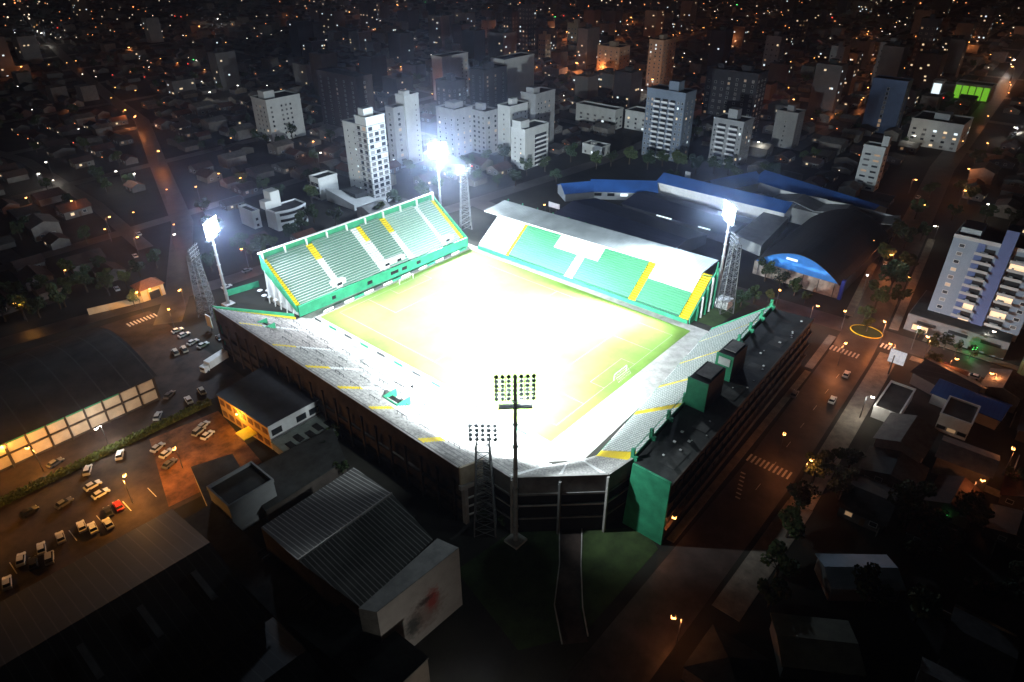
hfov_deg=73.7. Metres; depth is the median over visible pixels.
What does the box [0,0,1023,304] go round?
town roads
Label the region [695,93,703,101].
house
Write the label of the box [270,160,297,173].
house
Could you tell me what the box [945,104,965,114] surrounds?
house
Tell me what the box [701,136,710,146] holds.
house
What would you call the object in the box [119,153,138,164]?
house
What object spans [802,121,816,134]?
house
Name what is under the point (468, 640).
ground
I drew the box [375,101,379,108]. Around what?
house
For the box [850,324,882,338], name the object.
traffic island
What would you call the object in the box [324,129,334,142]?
tree
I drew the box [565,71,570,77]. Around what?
tree
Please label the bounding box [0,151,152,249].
side street road
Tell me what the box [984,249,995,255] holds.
balcony door
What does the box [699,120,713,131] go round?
house
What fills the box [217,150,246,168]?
house
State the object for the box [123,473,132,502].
street lamp
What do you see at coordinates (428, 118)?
house
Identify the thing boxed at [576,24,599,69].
apartment tower
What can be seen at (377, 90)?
house
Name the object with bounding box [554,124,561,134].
house
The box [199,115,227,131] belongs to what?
house
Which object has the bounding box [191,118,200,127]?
house
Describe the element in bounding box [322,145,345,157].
house
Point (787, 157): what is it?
house
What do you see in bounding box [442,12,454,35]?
apartment tower
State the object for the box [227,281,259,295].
fence
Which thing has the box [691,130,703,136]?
house
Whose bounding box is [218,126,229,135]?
house
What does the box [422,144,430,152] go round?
house
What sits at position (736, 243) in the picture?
lattice tower
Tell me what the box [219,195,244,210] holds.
house
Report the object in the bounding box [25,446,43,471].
street lamp
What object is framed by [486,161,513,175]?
house
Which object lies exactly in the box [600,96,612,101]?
house
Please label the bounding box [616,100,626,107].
house
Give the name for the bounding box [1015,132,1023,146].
house
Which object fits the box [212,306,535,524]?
stadium stand
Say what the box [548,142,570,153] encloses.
house
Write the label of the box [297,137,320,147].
house
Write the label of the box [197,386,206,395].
parked car
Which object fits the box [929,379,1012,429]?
house
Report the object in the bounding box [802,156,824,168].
house
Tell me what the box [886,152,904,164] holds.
house
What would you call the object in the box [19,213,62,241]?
house
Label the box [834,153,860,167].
house
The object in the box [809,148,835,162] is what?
house
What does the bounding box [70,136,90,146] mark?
house
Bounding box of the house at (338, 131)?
[318,124,343,142]
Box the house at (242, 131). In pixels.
[228,123,254,139]
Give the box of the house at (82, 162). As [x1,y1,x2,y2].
[68,155,94,168]
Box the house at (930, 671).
[915,657,971,681]
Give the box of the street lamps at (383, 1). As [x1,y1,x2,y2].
[4,0,1003,26]
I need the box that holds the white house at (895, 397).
[870,380,915,421]
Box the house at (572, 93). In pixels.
[565,90,574,97]
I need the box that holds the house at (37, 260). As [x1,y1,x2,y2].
[10,253,46,271]
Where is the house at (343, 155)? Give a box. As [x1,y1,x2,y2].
[339,150,347,162]
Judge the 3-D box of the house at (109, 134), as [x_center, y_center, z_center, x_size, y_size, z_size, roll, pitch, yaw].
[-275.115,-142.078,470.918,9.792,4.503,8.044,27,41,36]
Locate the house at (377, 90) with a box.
[373,86,382,94]
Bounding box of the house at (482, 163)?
[464,155,492,170]
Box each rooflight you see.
[76,643,103,679]
[136,604,163,637]
[190,570,217,600]
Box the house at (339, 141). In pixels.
[333,136,344,146]
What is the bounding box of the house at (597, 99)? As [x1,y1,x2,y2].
[585,96,604,102]
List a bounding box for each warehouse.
[0,327,160,471]
[0,509,266,681]
[185,617,329,681]
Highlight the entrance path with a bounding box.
[556,529,587,643]
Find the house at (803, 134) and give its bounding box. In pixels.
[799,129,808,140]
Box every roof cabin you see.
[684,361,725,412]
[715,339,747,381]
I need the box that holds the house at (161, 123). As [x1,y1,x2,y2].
[153,117,175,129]
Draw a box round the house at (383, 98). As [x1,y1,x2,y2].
[376,92,395,104]
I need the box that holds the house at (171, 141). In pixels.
[166,135,189,146]
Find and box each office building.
[216,365,320,449]
[930,78,946,93]
[953,79,996,102]
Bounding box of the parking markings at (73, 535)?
[9,488,156,573]
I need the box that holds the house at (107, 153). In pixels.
[101,148,122,161]
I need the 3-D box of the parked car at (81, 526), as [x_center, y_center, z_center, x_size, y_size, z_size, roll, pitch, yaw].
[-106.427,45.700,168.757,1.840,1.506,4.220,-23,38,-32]
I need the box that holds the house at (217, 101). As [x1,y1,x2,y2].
[211,99,221,107]
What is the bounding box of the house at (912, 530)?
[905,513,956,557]
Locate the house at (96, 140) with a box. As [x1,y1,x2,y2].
[80,136,102,151]
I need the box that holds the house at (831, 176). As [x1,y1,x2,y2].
[815,170,839,181]
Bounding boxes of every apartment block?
[238,204,261,228]
[309,170,338,199]
[907,110,973,151]
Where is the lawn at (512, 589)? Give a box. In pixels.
[460,292,750,649]
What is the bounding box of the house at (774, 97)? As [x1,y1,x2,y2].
[771,94,785,100]
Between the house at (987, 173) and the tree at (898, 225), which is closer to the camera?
the tree at (898, 225)
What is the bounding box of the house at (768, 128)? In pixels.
[762,122,774,133]
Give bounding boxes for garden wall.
[864,475,886,485]
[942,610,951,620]
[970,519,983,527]
[984,485,1000,497]
[988,540,996,559]
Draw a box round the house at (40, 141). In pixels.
[38,136,56,145]
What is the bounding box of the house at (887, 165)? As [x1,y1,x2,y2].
[883,162,889,172]
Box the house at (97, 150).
[88,142,114,156]
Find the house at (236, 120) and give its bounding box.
[228,114,246,125]
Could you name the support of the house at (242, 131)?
on the ground at (468, 640)
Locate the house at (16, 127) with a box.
[9,122,29,133]
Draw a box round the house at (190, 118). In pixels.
[178,114,199,123]
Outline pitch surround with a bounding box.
[297,244,708,461]
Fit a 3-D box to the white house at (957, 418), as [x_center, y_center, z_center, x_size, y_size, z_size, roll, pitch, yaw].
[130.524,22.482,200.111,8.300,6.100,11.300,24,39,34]
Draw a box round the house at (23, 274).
[14,265,54,291]
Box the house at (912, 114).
[906,111,919,123]
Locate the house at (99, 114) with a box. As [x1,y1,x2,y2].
[92,109,110,118]
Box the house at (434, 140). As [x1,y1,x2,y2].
[430,137,437,145]
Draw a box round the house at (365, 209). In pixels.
[357,200,390,217]
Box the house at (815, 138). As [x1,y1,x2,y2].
[811,134,830,142]
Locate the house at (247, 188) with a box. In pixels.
[231,181,258,196]
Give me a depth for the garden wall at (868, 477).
179.85 m
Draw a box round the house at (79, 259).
[63,248,106,273]
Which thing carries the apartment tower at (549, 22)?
on the ground at (468, 640)
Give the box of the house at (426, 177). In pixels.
[413,170,441,186]
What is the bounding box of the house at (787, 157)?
[774,150,795,163]
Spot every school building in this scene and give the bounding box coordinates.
[575,100,623,129]
[624,106,645,131]
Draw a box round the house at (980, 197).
[962,184,989,201]
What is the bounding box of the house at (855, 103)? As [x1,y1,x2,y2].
[840,97,862,108]
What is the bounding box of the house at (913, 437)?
[873,413,939,462]
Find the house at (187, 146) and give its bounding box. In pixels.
[177,140,198,151]
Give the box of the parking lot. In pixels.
[0,311,258,601]
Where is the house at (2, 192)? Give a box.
[0,183,5,195]
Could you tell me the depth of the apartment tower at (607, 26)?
795.98 m
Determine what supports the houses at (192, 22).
on the ground at (468, 640)
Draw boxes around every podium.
[325,186,392,210]
[903,290,1013,358]
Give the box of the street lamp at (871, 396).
[859,395,874,417]
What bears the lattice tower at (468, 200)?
on the ground at (468, 640)
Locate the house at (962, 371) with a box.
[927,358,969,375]
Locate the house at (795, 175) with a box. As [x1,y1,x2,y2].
[777,170,802,180]
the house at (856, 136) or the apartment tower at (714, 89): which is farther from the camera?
the apartment tower at (714, 89)
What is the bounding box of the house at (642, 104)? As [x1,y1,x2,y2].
[635,101,645,106]
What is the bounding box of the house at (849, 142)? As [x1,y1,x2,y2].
[835,136,852,146]
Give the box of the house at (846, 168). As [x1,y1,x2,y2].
[831,163,854,174]
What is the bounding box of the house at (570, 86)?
[559,83,574,90]
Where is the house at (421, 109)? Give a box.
[419,104,423,111]
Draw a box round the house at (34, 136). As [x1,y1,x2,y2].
[28,131,47,141]
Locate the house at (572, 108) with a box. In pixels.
[569,103,575,113]
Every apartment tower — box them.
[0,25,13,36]
[0,35,15,76]
[10,32,43,63]
[70,0,90,22]
[125,46,145,59]
[141,15,163,42]
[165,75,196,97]
[203,35,222,50]
[207,47,241,90]
[250,88,305,141]
[287,17,313,56]
[291,58,309,76]
[292,59,312,85]
[301,37,327,59]
[307,19,324,39]
[309,6,329,28]
[309,48,337,95]
[316,66,375,127]
[325,8,344,30]
[329,62,355,70]
[338,24,360,39]
[348,28,371,51]
[354,106,391,197]
[358,1,378,29]
[358,51,387,86]
[371,0,389,19]
[381,23,399,31]
[382,72,413,94]
[385,103,407,167]
[387,29,414,62]
[395,89,422,163]
[397,7,419,29]
[402,60,425,75]
[426,1,443,14]
[428,12,449,47]
[435,7,454,13]
[435,73,466,105]
[436,99,472,156]
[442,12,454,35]
[452,20,472,49]
[455,9,474,25]
[462,26,485,62]
[469,62,506,107]
[471,102,497,154]
[481,17,495,36]
[482,8,497,18]
[487,26,508,49]
[488,28,516,61]
[497,97,527,156]
[503,8,518,43]
[511,117,548,169]
[519,0,536,49]
[520,85,555,144]
[535,25,556,51]
[538,31,550,58]
[539,18,554,27]
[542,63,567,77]
[557,37,561,45]
[567,19,586,44]
[574,71,598,98]
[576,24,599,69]
[583,6,600,25]
[593,68,614,91]
[596,41,630,70]
[597,20,615,40]
[599,32,613,43]
[603,7,622,36]
[612,66,642,107]
[622,10,632,20]
[641,79,696,161]
[643,7,664,37]
[645,34,676,86]
[661,0,676,16]
[666,18,683,30]
[674,48,678,62]
[680,0,697,22]
[701,62,732,115]
[705,26,719,48]
[707,26,733,66]
[708,107,754,166]
[720,64,768,138]
[731,23,750,49]
[732,10,750,19]
[749,23,760,31]
[761,31,786,69]
[764,78,777,99]
[767,59,794,82]
[767,98,800,119]
[770,104,805,148]
[781,0,797,16]
[782,32,794,45]
[783,42,790,55]
[789,11,808,42]
[806,7,826,23]
[806,58,848,116]
[816,47,830,60]
[829,41,850,62]
[842,61,859,94]
[847,48,863,69]
[849,37,875,68]
[855,135,891,191]
[857,0,873,13]
[870,37,906,84]
[875,41,909,76]
[876,6,890,16]
[899,3,915,20]
[906,14,943,76]
[906,85,921,111]
[911,7,934,32]
[912,48,948,87]
[928,219,1023,341]
[932,0,952,14]
[934,11,947,16]
[935,25,943,44]
[940,35,958,50]
[941,35,969,77]
[942,15,950,20]
[954,19,977,41]
[973,5,997,42]
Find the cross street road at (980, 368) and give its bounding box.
[473,201,1023,377]
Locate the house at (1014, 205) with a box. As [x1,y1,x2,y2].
[994,198,1022,218]
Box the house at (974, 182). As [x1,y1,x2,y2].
[967,178,984,186]
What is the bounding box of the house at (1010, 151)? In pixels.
[1001,147,1016,157]
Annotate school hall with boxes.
[557,181,593,201]
[590,179,657,199]
[657,173,796,222]
[705,171,759,192]
[758,170,888,212]
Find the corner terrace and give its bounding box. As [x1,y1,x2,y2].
[482,455,632,533]
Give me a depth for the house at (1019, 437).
195.27 m
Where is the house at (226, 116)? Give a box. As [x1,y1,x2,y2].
[216,114,233,121]
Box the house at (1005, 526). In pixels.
[981,503,1023,553]
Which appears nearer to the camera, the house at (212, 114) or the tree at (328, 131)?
the tree at (328, 131)
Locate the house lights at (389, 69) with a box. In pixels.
[3,0,1013,170]
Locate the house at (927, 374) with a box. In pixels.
[909,359,988,395]
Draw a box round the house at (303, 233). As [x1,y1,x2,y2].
[289,227,315,240]
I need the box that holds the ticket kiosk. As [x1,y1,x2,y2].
[714,295,733,309]
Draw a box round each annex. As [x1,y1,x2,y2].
[271,414,339,453]
[734,212,788,255]
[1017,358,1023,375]
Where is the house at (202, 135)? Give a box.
[192,130,211,140]
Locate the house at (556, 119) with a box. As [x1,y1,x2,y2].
[554,116,560,123]
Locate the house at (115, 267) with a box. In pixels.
[91,261,126,280]
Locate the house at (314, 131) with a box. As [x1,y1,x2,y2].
[309,127,318,136]
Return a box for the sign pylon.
[685,171,690,177]
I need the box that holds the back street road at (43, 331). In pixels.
[0,114,711,348]
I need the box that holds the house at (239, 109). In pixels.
[230,105,246,113]
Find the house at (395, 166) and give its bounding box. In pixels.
[389,160,401,173]
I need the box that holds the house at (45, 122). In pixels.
[41,119,55,127]
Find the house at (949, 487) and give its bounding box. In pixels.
[924,474,984,528]
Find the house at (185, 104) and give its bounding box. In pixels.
[180,101,190,108]
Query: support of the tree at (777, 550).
on the ground at (468, 640)
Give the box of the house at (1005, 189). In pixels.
[1000,184,1023,197]
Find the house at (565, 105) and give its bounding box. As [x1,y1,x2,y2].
[556,101,571,109]
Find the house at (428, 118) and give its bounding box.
[420,112,436,123]
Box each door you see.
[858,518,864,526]
[960,311,970,317]
[962,303,973,309]
[966,296,976,302]
[969,288,979,294]
[971,280,982,287]
[974,273,985,279]
[977,265,988,271]
[980,257,991,263]
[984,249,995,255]
[986,318,1002,326]
[989,311,1005,318]
[992,303,1009,311]
[996,295,1012,303]
[999,288,1016,295]
[1002,280,1019,288]
[1005,272,1022,279]
[1008,264,1023,271]
[1012,255,1023,260]
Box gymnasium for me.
[752,209,889,299]
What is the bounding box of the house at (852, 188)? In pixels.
[838,180,862,197]
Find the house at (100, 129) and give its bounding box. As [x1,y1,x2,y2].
[90,123,112,135]
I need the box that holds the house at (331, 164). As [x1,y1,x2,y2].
[319,159,339,170]
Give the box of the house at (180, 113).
[170,108,192,119]
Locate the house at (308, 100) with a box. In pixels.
[303,96,318,103]
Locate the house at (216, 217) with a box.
[203,214,223,225]
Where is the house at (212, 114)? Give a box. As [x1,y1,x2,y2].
[207,110,224,116]
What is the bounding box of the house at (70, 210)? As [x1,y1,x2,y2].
[53,198,92,219]
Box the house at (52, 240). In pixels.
[41,232,71,249]
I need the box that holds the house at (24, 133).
[19,129,36,137]
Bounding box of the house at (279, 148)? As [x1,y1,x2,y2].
[267,138,293,155]
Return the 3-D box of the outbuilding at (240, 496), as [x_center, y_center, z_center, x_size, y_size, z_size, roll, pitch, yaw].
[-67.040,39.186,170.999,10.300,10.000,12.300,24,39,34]
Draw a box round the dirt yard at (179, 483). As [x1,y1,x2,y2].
[149,411,261,506]
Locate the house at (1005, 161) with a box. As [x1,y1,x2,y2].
[988,155,1017,168]
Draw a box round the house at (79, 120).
[70,112,95,127]
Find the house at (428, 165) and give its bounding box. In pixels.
[420,159,443,171]
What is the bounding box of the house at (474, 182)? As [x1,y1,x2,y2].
[456,171,488,186]
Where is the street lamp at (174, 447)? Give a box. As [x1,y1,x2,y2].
[173,446,182,467]
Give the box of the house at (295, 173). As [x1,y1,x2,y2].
[290,164,314,179]
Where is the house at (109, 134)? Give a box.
[105,130,121,139]
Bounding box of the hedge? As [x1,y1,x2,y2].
[0,397,211,506]
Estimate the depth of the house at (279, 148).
435.94 m
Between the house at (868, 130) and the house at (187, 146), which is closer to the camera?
the house at (187, 146)
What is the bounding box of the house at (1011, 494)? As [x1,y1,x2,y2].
[998,472,1023,510]
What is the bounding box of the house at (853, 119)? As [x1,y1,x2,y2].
[839,114,861,126]
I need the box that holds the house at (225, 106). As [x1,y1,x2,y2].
[215,101,234,111]
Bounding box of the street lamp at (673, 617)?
[671,615,681,643]
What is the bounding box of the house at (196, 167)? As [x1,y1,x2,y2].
[188,160,213,173]
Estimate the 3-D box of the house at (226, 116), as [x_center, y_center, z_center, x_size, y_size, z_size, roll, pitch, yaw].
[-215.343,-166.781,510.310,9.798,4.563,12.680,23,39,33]
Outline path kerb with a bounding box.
[554,528,588,643]
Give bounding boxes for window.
[271,426,282,435]
[280,206,303,216]
[281,217,294,222]
[296,412,306,422]
[309,405,318,415]
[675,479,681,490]
[683,470,689,481]
[690,462,696,472]
[697,453,703,463]
[704,445,710,455]
[711,437,717,447]
[718,356,730,366]
[718,429,723,439]
[724,422,729,431]
[730,415,735,424]
[736,408,741,417]
[844,510,852,517]
[868,521,877,527]
[874,476,882,481]
[917,321,935,328]
[936,423,945,430]
[946,427,956,433]
[948,330,967,338]
[956,431,966,437]
[980,340,1000,348]
[997,534,1006,541]
[1005,498,1013,504]
[1017,543,1023,549]
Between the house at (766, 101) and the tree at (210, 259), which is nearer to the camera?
the tree at (210, 259)
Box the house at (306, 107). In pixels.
[301,103,313,111]
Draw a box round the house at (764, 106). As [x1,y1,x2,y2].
[761,103,767,110]
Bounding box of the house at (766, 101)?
[763,99,771,103]
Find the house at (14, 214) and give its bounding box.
[5,204,40,221]
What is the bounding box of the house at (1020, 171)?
[1016,168,1023,174]
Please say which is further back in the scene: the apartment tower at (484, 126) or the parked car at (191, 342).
the apartment tower at (484, 126)
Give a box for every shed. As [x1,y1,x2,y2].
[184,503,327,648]
[258,427,346,521]
[288,603,429,681]
[554,198,708,251]
[621,191,753,243]
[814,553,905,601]
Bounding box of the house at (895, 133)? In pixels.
[883,127,903,141]
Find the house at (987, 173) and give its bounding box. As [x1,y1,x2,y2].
[967,162,1000,184]
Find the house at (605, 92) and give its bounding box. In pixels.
[598,87,611,96]
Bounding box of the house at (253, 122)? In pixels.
[244,120,255,125]
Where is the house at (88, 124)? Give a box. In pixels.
[84,121,100,130]
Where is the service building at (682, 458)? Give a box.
[622,309,814,544]
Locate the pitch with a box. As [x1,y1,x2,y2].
[320,249,689,441]
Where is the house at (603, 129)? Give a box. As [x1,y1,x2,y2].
[593,122,614,136]
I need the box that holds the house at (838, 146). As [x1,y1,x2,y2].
[818,135,848,154]
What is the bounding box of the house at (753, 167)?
[747,160,769,173]
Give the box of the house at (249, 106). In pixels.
[246,102,252,109]
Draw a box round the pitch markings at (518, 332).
[345,256,671,424]
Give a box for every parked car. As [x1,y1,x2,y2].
[2,574,12,591]
[16,551,26,567]
[18,505,39,518]
[28,555,38,570]
[36,541,46,555]
[44,550,54,565]
[46,457,64,468]
[54,496,73,509]
[55,530,66,544]
[76,519,87,533]
[82,464,92,475]
[83,479,101,491]
[86,521,98,534]
[91,487,109,499]
[101,517,114,530]
[102,505,113,517]
[112,499,124,511]
[115,449,124,460]
[149,442,165,452]
[153,411,162,420]
[158,448,173,458]
[161,458,177,469]
[163,390,175,398]
[171,327,183,333]
[171,348,179,355]
[177,331,190,337]
[180,345,188,352]
[184,395,193,403]
[186,338,199,345]
[191,426,205,436]
[196,341,209,348]
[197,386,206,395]
[197,420,210,427]
[200,429,214,439]
[242,268,252,272]
[789,389,798,398]
[828,395,836,404]
[842,370,850,378]
[968,373,980,380]
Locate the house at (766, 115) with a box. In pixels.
[760,109,775,120]
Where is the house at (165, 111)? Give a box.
[153,106,178,117]
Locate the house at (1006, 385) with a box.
[981,368,1023,412]
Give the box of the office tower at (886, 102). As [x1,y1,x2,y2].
[861,75,913,133]
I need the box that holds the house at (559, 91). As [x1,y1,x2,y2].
[554,88,567,95]
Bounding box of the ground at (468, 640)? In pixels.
[0,0,1023,681]
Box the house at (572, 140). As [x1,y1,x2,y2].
[561,136,581,147]
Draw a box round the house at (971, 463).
[931,435,999,491]
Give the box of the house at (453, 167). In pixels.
[441,164,471,179]
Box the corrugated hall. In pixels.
[261,468,462,645]
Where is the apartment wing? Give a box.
[342,117,362,188]
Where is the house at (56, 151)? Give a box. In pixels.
[44,145,76,157]
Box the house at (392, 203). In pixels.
[388,198,408,206]
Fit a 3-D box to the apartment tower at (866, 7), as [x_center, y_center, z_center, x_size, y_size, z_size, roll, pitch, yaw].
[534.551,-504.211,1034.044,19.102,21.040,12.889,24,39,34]
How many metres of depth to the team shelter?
217.64 m
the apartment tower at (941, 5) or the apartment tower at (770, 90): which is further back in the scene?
the apartment tower at (941, 5)
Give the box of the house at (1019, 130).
[1009,129,1023,133]
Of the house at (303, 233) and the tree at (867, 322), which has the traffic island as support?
the tree at (867, 322)
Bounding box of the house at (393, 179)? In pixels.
[390,173,396,185]
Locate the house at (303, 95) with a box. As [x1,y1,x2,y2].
[300,92,307,100]
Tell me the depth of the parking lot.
184.51 m
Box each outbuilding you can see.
[191,454,239,511]
[206,461,276,530]
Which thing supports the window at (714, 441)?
in the service building at (682, 458)
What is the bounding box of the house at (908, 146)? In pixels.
[897,140,920,153]
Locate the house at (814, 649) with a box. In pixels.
[769,612,865,681]
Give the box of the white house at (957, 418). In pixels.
[935,395,980,440]
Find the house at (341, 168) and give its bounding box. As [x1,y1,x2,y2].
[335,162,348,176]
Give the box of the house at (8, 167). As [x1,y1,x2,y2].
[0,162,18,178]
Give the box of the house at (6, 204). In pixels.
[0,199,19,213]
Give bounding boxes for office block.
[431,50,469,99]
[490,52,534,100]
[582,140,610,156]
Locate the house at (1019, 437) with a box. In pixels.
[1015,409,1023,442]
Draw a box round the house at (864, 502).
[836,474,898,533]
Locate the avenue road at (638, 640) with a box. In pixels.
[564,48,1023,681]
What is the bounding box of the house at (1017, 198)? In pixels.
[996,194,1023,202]
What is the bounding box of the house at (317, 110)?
[309,106,321,114]
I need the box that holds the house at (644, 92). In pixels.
[640,90,646,97]
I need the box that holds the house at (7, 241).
[0,235,16,250]
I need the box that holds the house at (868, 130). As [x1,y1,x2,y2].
[850,124,876,136]
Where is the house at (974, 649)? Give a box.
[937,607,1019,681]
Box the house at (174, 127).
[169,120,190,131]
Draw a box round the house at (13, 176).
[0,168,29,183]
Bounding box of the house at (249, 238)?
[239,230,267,250]
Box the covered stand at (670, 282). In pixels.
[478,199,719,323]
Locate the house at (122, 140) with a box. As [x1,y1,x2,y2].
[111,134,133,145]
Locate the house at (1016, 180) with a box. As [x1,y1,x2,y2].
[1002,175,1023,187]
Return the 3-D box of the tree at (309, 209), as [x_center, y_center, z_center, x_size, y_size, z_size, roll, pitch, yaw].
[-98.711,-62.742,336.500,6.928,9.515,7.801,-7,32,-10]
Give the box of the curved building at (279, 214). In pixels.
[259,187,307,230]
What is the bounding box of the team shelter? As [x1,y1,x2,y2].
[362,358,414,388]
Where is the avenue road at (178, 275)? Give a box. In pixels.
[15,3,192,324]
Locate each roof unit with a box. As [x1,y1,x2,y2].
[256,547,271,560]
[298,594,314,609]
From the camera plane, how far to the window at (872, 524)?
166.49 m
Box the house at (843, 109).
[834,104,848,118]
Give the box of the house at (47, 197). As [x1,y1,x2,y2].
[29,187,64,206]
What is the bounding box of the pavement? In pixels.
[666,238,1019,620]
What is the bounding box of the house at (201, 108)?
[188,100,214,115]
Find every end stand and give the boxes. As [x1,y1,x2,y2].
[257,192,467,316]
[597,299,775,485]
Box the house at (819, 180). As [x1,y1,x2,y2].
[803,175,828,187]
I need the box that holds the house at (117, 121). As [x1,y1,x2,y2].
[106,115,127,126]
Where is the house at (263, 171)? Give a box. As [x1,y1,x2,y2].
[245,164,274,178]
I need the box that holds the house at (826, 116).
[816,111,834,122]
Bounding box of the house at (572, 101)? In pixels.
[569,97,584,103]
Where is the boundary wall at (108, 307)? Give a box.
[87,296,142,314]
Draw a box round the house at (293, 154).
[284,148,305,159]
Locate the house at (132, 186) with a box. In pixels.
[123,180,145,192]
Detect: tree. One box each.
[3,82,14,91]
[6,294,26,319]
[9,222,24,239]
[15,216,29,228]
[24,296,47,317]
[26,274,48,289]
[29,142,39,152]
[30,114,40,128]
[38,178,50,189]
[45,282,65,308]
[53,60,62,68]
[53,286,71,306]
[56,258,75,276]
[56,277,75,287]
[60,193,73,201]
[67,104,78,112]
[69,264,94,292]
[75,137,89,151]
[77,225,89,243]
[87,165,103,176]
[89,255,105,266]
[95,272,113,295]
[96,176,112,192]
[100,267,110,278]
[109,151,121,164]
[116,270,130,288]
[122,173,133,181]
[125,289,139,306]
[128,260,144,276]
[130,66,137,74]
[145,248,160,267]
[152,80,159,85]
[189,71,198,77]
[193,197,210,215]
[200,215,210,227]
[200,250,215,270]
[201,56,207,63]
[209,218,225,237]
[215,82,222,91]
[229,128,236,139]
[229,232,248,251]
[234,172,247,182]
[237,239,259,259]
[244,113,253,121]
[249,236,266,251]
[250,129,261,141]
[254,233,265,243]
[256,176,269,189]
[262,134,269,144]
[262,235,278,247]
[274,135,285,140]
[275,184,284,199]
[282,222,299,236]
[286,123,297,138]
[294,210,308,230]
[302,167,319,180]
[303,185,318,202]
[304,203,318,222]
[306,115,315,127]
[308,148,318,162]
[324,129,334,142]
[325,207,343,224]
[325,422,343,436]
[333,460,348,473]
[374,201,385,210]
[386,189,401,201]
[403,159,415,174]
[413,182,429,195]
[417,180,429,194]
[431,174,443,191]
[445,167,453,180]
[459,154,475,166]
[471,169,482,177]
[481,149,491,157]
[492,173,502,186]
[497,144,510,160]
[509,169,521,185]
[519,158,532,174]
[538,156,550,171]
[549,168,562,182]
[564,142,577,161]
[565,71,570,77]
[590,150,602,169]
[605,150,617,166]
[623,146,637,163]
[642,149,655,169]
[656,150,669,166]
[667,169,679,175]
[671,150,687,170]
[689,153,705,174]
[691,126,701,139]
[692,115,701,125]
[706,155,722,173]
[723,156,735,174]
[731,167,743,175]
[734,289,751,306]
[748,285,761,303]
[757,577,792,607]
[758,257,775,281]
[760,162,767,168]
[760,539,799,577]
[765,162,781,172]
[765,289,774,300]
[772,268,790,288]
[778,505,805,539]
[786,480,821,509]
[788,277,802,295]
[799,150,808,161]
[801,74,809,83]
[801,291,812,302]
[804,452,835,482]
[811,147,820,156]
[812,110,821,120]
[816,447,846,463]
[826,463,859,497]
[834,112,842,119]
[844,448,865,468]
[851,562,893,607]
[857,305,876,319]
[858,70,864,79]
[861,316,875,331]
[868,279,889,308]
[878,242,896,265]
[878,259,911,292]
[887,489,933,527]
[890,218,907,240]
[890,284,913,306]
[894,479,937,508]
[898,226,918,248]
[899,251,918,266]
[900,116,911,128]
[906,582,943,622]
[910,199,928,218]
[913,103,923,109]
[915,328,925,337]
[917,221,932,240]
[921,182,941,196]
[924,350,944,362]
[925,105,935,111]
[926,333,940,350]
[940,332,954,349]
[947,204,963,219]
[953,179,967,191]
[953,340,963,354]
[955,490,994,527]
[963,184,981,203]
[967,345,978,357]
[970,59,976,64]
[980,204,999,222]
[993,147,1003,154]
[1004,208,1023,225]
[1005,466,1023,481]
[1006,131,1016,138]
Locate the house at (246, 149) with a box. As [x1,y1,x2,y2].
[228,144,253,153]
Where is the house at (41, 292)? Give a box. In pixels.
[30,277,62,299]
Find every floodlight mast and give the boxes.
[202,215,235,306]
[428,142,445,204]
[494,374,535,549]
[711,200,736,305]
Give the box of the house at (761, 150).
[748,141,773,158]
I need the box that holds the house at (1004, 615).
[952,573,1023,637]
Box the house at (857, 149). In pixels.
[849,145,863,155]
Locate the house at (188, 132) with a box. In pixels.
[175,127,198,137]
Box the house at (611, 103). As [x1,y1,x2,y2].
[602,101,621,106]
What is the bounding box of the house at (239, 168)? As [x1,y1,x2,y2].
[230,163,251,173]
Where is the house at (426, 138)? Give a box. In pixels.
[421,134,431,143]
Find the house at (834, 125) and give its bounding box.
[828,119,853,132]
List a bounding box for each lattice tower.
[186,243,215,317]
[457,164,471,229]
[468,423,496,537]
[715,231,741,313]
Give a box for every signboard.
[205,314,212,330]
[549,201,559,210]
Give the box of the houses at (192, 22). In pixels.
[0,0,1023,125]
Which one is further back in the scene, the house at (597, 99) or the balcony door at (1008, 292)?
the house at (597, 99)
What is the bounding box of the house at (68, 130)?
[55,124,79,136]
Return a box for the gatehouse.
[130,277,165,301]
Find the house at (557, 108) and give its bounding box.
[555,104,559,113]
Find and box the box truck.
[199,349,228,372]
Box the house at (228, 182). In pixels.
[218,175,240,188]
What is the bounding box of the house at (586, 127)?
[578,122,593,131]
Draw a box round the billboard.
[887,348,907,373]
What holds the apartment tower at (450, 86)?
on the ground at (468, 640)
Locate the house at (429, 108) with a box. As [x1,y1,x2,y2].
[423,101,436,114]
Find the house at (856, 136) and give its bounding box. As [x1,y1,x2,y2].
[841,128,863,142]
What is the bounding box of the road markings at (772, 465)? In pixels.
[127,313,894,498]
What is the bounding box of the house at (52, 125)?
[47,121,65,131]
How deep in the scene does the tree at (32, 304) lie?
254.81 m
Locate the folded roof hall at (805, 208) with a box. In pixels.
[773,190,900,238]
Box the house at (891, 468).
[858,446,929,497]
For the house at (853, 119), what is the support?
on the ground at (468, 640)
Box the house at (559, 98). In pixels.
[555,93,571,102]
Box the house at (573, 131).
[562,126,580,136]
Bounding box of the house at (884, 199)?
[869,192,895,207]
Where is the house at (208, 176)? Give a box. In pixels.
[195,168,222,183]
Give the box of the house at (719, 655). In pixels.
[681,624,771,681]
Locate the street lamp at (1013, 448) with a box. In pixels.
[1002,446,1014,475]
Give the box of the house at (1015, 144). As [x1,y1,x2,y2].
[1000,138,1022,150]
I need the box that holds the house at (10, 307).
[0,289,21,315]
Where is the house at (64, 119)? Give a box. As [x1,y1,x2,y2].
[57,112,77,124]
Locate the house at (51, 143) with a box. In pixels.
[42,138,69,149]

